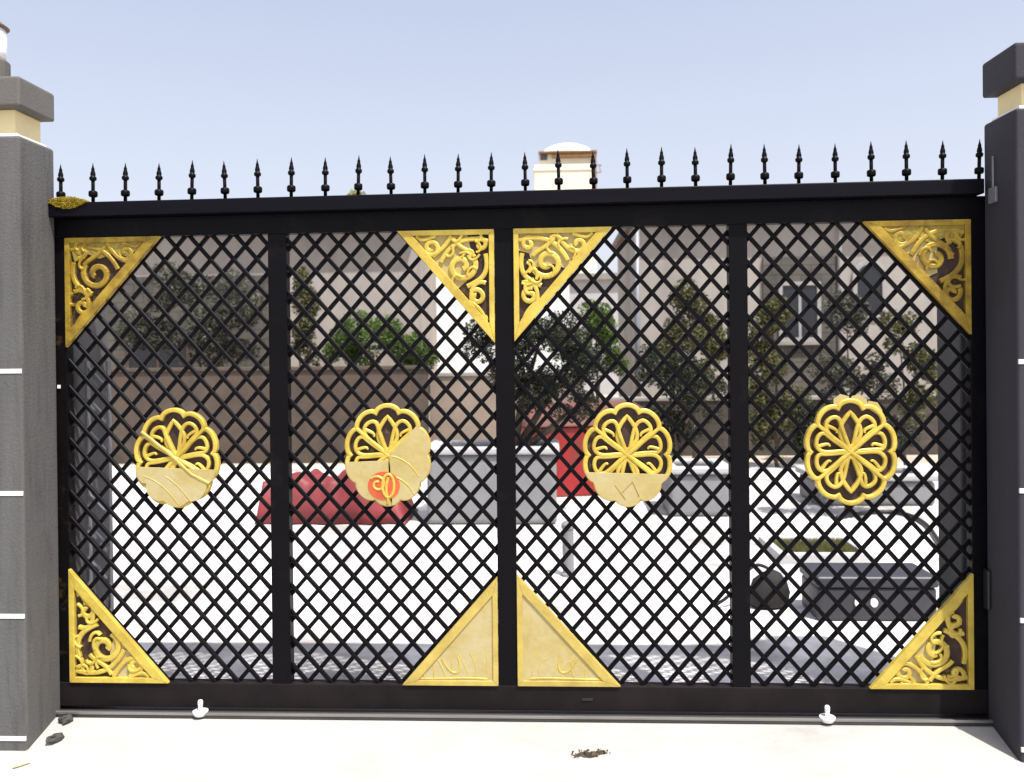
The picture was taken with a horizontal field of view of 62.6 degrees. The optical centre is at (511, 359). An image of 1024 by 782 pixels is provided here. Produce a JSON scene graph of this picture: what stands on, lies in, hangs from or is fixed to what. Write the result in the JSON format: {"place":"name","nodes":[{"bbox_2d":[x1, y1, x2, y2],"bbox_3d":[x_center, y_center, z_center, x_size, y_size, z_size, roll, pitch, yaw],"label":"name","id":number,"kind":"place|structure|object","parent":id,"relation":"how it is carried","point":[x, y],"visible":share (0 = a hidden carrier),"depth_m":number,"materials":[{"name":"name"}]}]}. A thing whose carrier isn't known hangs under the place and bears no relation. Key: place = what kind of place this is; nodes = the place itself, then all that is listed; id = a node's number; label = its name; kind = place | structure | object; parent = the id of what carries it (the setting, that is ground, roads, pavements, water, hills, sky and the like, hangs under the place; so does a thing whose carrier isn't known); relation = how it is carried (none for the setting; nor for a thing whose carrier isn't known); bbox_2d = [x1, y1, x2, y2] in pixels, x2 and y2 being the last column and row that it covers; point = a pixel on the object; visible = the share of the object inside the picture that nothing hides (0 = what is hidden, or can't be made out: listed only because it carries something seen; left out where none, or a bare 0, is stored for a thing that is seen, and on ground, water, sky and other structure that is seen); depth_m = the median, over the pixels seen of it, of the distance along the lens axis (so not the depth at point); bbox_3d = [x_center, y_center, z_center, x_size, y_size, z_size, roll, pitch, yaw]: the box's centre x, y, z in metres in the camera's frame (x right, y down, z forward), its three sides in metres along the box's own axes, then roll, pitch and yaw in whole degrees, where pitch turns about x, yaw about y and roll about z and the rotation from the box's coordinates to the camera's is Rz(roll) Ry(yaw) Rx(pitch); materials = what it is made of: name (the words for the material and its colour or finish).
{"place":"outdoors","nodes":[
{"label":"outdoors","id":0,"kind":"place"},
{"bbox_2d":[111,365,430,463],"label":"garden wall","id":1,"kind":"structure","parent":0,"point":[328,403],"depth_m":12.84,"materials":[{"name":"brown paint"}]},
{"bbox_2d":[108,233,436,431],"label":"house","id":2,"kind":"structure","parent":0,"point":[362,284],"depth_m":15.93,"materials":[{"name":"grey paint"}]},
{"bbox_2d":[125,341,190,367],"bbox_3d":[-6.718,0.413,15.988,1.249,1.513,0.039,-1,0,3],"label":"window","id":3,"kind":"structure","parent":2,"relation":"in","point":[142,355],"depth_m":15.99,"materials":[{"name":"grey glass"}]},
{"bbox_2d":[436,268,569,371],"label":"house","id":4,"kind":"structure","parent":0,"point":[445,323],"depth_m":18.82,"materials":[{"name":"white paint"}]},
{"bbox_2d":[429,371,583,441],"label":"garden wall","id":5,"kind":"structure","parent":0,"point":[469,402],"depth_m":13.09,"materials":[{"name":"beige paint"}]},
{"bbox_2d":[0,717,1023,781],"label":"driveway","id":6,"kind":"structure","parent":0,"point":[105,749],"depth_m":3.49,"materials":[{"name":"concrete"}]},
{"bbox_2d":[12,762,29,768],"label":"dry twig","id":7,"kind":"object","parent":6,"relation":"on","point":[19,765],"visible":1,"depth_m":3.47,"materials":[{"name":"beige wood"}]},
{"bbox_2d":[0,76,60,750],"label":"gate pillar","id":8,"kind":"structure","parent":6,"relation":"on","point":[29,651],"depth_m":3.60,"materials":[{"name":"grey paint"}]},
{"bbox_2d":[0,22,10,76],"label":"lantern","id":9,"kind":"object","parent":8,"relation":"on","point":[5,67],"visible":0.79,"depth_m":3.68,"materials":[{"name":"white glass"}]},
{"bbox_2d":[45,732,64,742],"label":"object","id":10,"kind":"object","parent":6,"relation":"on","point":[55,737],"visible":1,"depth_m":3.61,"materials":[{"name":"grey stone"}]},
{"bbox_2d":[58,714,72,723],"bbox_3d":[-1.984,1.599,3.741,0.060,0.033,0.068,-1,0,-34],"label":"asphalt lump","id":11,"kind":"object","parent":6,"relation":"on","point":[67,718],"visible":1,"depth_m":3.73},
{"bbox_2d":[55,706,992,725],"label":"gate track","id":12,"kind":"structure","parent":6,"relation":"on","point":[568,716],"depth_m":3.70,"materials":[{"name":"metal"}]},
{"bbox_2d":[48,139,988,723],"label":"sliding gate","id":13,"kind":"structure","parent":12,"relation":"on","point":[534,249],"depth_m":3.72,"materials":[{"name":"black metal"}]},
{"bbox_2d":[48,196,89,208],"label":"moss clump","id":14,"kind":"object","parent":13,"relation":"on","point":[63,201],"visible":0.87,"depth_m":3.75,"materials":[{"name":"plant"}]},
{"bbox_2d":[572,748,610,757],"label":"dry twig","id":15,"kind":"object","parent":6,"relation":"on","point":[592,753],"visible":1,"depth_m":3.46,"materials":[{"name":"brown wood"}]},
{"bbox_2d":[983,42,1023,762],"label":"gate pillar","id":16,"kind":"structure","parent":6,"relation":"on","point":[1003,573],"depth_m":3.46,"materials":[{"name":"grey paint"}]},
{"bbox_2d":[0,0,1023,272],"label":"sky","id":17,"kind":"structure","parent":0,"point":[143,85],"materials":[{"name":"blue"}]},
{"bbox_2d":[112,395,937,465],"bbox_3d":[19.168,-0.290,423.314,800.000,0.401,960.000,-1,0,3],"label":"ground","id":18,"kind":"structure","parent":0,"point":[788,458],"depth_m":12.73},
{"bbox_2d":[113,261,266,367],"bbox_3d":[-5.468,-0.032,14.437,2.614,3.258,1.318,-1,0,3],"label":"shrub","id":19,"kind":"object","parent":18,"relation":"on","point":[210,326],"visible":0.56,"depth_m":14.20,"materials":[{"name":"green plant"}]},
{"bbox_2d":[290,266,320,365],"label":"shrub","id":20,"kind":"object","parent":18,"relation":"on","point":[304,297],"visible":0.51,"depth_m":14.48,"materials":[{"name":"green plant"}]},
{"bbox_2d":[347,189,365,194],"bbox_3d":[-6.396,-2.279,30.055,2.835,7.627,1.972,-1,0,3],"label":"background tree","id":21,"kind":"object","parent":18,"relation":"on","point":[351,191],"visible":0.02,"depth_m":29.91,"materials":[{"name":"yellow plant"}]},
{"bbox_2d":[321,309,439,393],"bbox_3d":[-2.190,0.361,14.014,1.996,2.415,1.073,-1,0,-8],"label":"shrub","id":22,"kind":"object","parent":18,"relation":"on","point":[386,337],"visible":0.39,"depth_m":13.86,"materials":[{"name":"green plant"}]},
{"bbox_2d":[634,230,640,396],"bbox_3d":[2.188,-0.409,14.657,0.095,3.855,0.100,-1,0,3],"label":"pole","id":23,"kind":"object","parent":18,"relation":"on","point":[637,288],"visible":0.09,"depth_m":14.62,"materials":[{"name":"grey metal"}]},
{"bbox_2d":[112,463,988,714],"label":"yard paving","id":24,"kind":"structure","parent":0,"point":[595,589],"depth_m":5.97,"materials":[{"name":"white concrete"}]},
{"bbox_2d":[73,306,107,605],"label":"side wall","id":25,"kind":"structure","parent":24,"relation":"on","point":[97,354],"depth_m":4.06,"materials":[{"name":"grey concrete"}]},
{"bbox_2d":[84,361,113,610],"bbox_3d":[-1.933,0.658,3.944,0.112,1.300,0.030,-1,0,3],"label":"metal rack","id":26,"kind":"object","parent":25,"relation":"attached to","point":[90,498],"visible":0.55,"depth_m":3.93,"materials":[{"name":"grey metal"}]},
{"bbox_2d":[254,468,417,524],"bbox_3d":[-1.725,1.317,8.411,1.472,0.529,0.790,-1,0,3],"label":"red tarpaulin","id":27,"kind":"object","parent":24,"relation":"on","point":[329,509],"visible":0.3,"depth_m":8.08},
{"bbox_2d":[427,439,559,523],"bbox_3d":[-0.180,1.197,8.309,1.294,0.736,0.760,-1,0,3],"label":"concrete planter","id":28,"kind":"object","parent":24,"relation":"on","point":[482,495],"visible":0.59,"depth_m":7.96,"materials":[{"name":"grey cast concrete"},{"name":"light cast concrete"},{"name":"dark soil"}]},
{"bbox_2d":[461,310,603,445],"bbox_3d":[0.200,0.550,8.275,1.428,2.050,0.718,-1,0,3],"label":"evergreen tree","id":29,"kind":"object","parent":28,"relation":"in","point":[581,361],"visible":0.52,"depth_m":8.25,"materials":[{"name":"green plant"}]},
{"bbox_2d":[561,521,575,577],"bbox_3d":[0.407,1.371,6.100,0.107,0.395,0.110,-1,0,3],"label":"bollard","id":30,"kind":"object","parent":24,"relation":"on","point":[568,536],"visible":0.46,"depth_m":6.07,"materials":[{"name":"grey concrete"}]},
{"bbox_2d":[549,298,629,400],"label":"shrub","id":31,"kind":"object","parent":24,"relation":"on","point":[593,320],"visible":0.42,"depth_m":11.08,"materials":[{"name":"green plant"}]},
{"bbox_2d":[521,400,662,496],"bbox_3d":[0.886,1.024,9.787,1.631,1.047,0.617,-1,0,-12],"label":"storage bin","id":32,"kind":"object","parent":24,"relation":"on","point":[570,455],"visible":0.1,"depth_m":9.48,"materials":[{"name":"red plastic"}]},
{"bbox_2d":[634,344,727,450],"bbox_3d":[2.083,0.667,10.279,1.258,1.754,0.746,-1,0,3],"label":"shrub","id":33,"kind":"object","parent":24,"relation":"on","point":[664,373],"visible":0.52,"depth_m":10.21,"materials":[{"name":"green plant"}]},
{"bbox_2d":[657,277,726,457],"bbox_3d":[2.599,0.158,12.011,1.207,2.742,0.771,-1,0,3],"label":"shrub","id":34,"kind":"object","parent":24,"relation":"on","point":[699,333],"visible":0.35,"depth_m":11.93,"materials":[{"name":"green plant"}]},
{"bbox_2d":[661,458,728,515],"bbox_3d":[1.861,1.298,8.592,0.665,0.490,0.760,-1,0,3],"label":"concrete planter","id":35,"kind":"object","parent":24,"relation":"on","point":[689,481],"visible":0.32,"depth_m":8.25,"materials":[{"name":"concrete"}]},
{"bbox_2d":[748,295,812,466],"bbox_3d":[3.661,0.293,11.801,1.145,2.462,0.808,-1,0,3],"label":"shrub","id":36,"kind":"object","parent":24,"relation":"on","point":[762,426],"visible":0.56,"depth_m":11.69,"materials":[{"name":"green plant"}]},
{"bbox_2d":[768,536,857,551],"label":"grass","id":37,"kind":"structure","parent":24,"relation":"on","point":[823,546],"depth_m":6.68,"materials":[{"name":"green plant"}]},
{"bbox_2d":[758,536,874,563],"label":"kerb","id":38,"kind":"structure","parent":24,"relation":"on","point":[774,551],"depth_m":6.38,"materials":[{"name":"concrete"}]},
{"bbox_2d":[807,289,901,406],"bbox_3d":[4.792,0.249,11.827,1.358,2.519,0.771,-1,0,3],"label":"shrub","id":39,"kind":"object","parent":24,"relation":"on","point":[835,371],"visible":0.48,"depth_m":11.78,"materials":[{"name":"green plant"}]},
{"bbox_2d":[788,397,922,512],"bbox_3d":[3.315,0.951,8.205,1.168,1.172,0.789,-1,0,-23],"label":"shrub","id":40,"kind":"object","parent":24,"relation":"on","point":[797,440],"visible":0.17,"depth_m":8.16,"materials":[{"name":"green plant"}]},
{"bbox_2d":[795,465,937,504],"bbox_3d":[3.802,1.357,9.079,1.270,0.329,0.760,-1,0,3],"label":"concrete planter","id":41,"kind":"object","parent":24,"relation":"on","point":[910,481],"visible":0.34,"depth_m":8.72,"materials":[{"name":"concrete"}]},
{"bbox_2d":[799,563,938,620],"bbox_3d":[2.176,1.421,5.160,0.719,0.268,0.370,-1,0,3],"label":"storage chest","id":42,"kind":"object","parent":24,"relation":"on","point":[861,590],"visible":0.62,"depth_m":5.00,"materials":[{"name":"grey plastic"}]},
{"bbox_2d":[835,510,938,543],"bbox_3d":[3.444,1.508,7.497,0.768,0.040,1.679,-1,0,3],"label":"hose","id":43,"kind":"object","parent":24,"relation":"on","point":[926,525],"visible":0.43,"depth_m":8.07,"materials":[{"name":"black rubber"}]},
{"bbox_2d":[879,309,937,464],"bbox_3d":[5.423,0.409,11.503,0.838,2.191,0.631,-1,0,3],"label":"shrub","id":44,"kind":"object","parent":24,"relation":"on","point":[922,357],"visible":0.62,"depth_m":11.43,"materials":[{"name":"green plant"}]},
{"bbox_2d":[937,302,966,604],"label":"side wall","id":45,"kind":"structure","parent":24,"relation":"on","point":[948,466],"depth_m":3.82,"materials":[{"name":"grey concrete"}]},
{"bbox_2d":[533,143,600,272],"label":"water tower","id":46,"kind":"structure","parent":0,"point":[575,169],"depth_m":45.61,"materials":[{"name":"white paint"}]},
{"bbox_2d":[540,155,546,159],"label":"window","id":47,"kind":"structure","parent":46,"relation":"in","point":[542,157],"depth_m":45.77,"materials":[{"name":"grey glass"}]},
{"bbox_2d":[569,273,618,394],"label":"distant building","id":48,"kind":"structure","parent":0,"point":[582,280],"depth_m":33.61,"materials":[{"name":"paint"}]},
{"bbox_2d":[717,563,789,609],"bbox_3d":[1.509,1.422,5.314,0.483,0.280,0.184,-1,0,3],"label":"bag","id":49,"kind":"object","parent":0,"point":[763,589],"visible":0.4,"depth_m":5.25,"materials":[{"name":"black fabric"}]},
{"bbox_2d":[589,394,937,455],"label":"garden wall","id":50,"kind":"structure","parent":0,"point":[722,439],"depth_m":13.21,"materials":[{"name":"brown stone"}]},
{"bbox_2d":[612,223,936,396],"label":"house","id":51,"kind":"structure","parent":0,"point":[798,276],"depth_m":15.48,"materials":[{"name":"beige paint"}]},
{"bbox_2d":[778,281,821,344],"bbox_3d":[5.277,-0.844,15.409,0.885,1.165,0.089,-1,0,3],"label":"window","id":52,"kind":"structure","parent":51,"relation":"in","point":[810,290],"depth_m":15.43,"materials":[{"name":"grey glass"}]},
{"bbox_2d":[852,260,886,317],"bbox_3d":[6.552,-1.291,15.428,0.626,1.067,0.048,-1,0,3],"label":"window","id":53,"kind":"structure","parent":51,"relation":"in","point":[872,275],"depth_m":15.43,"materials":[{"name":"grey glass"}]}
]}

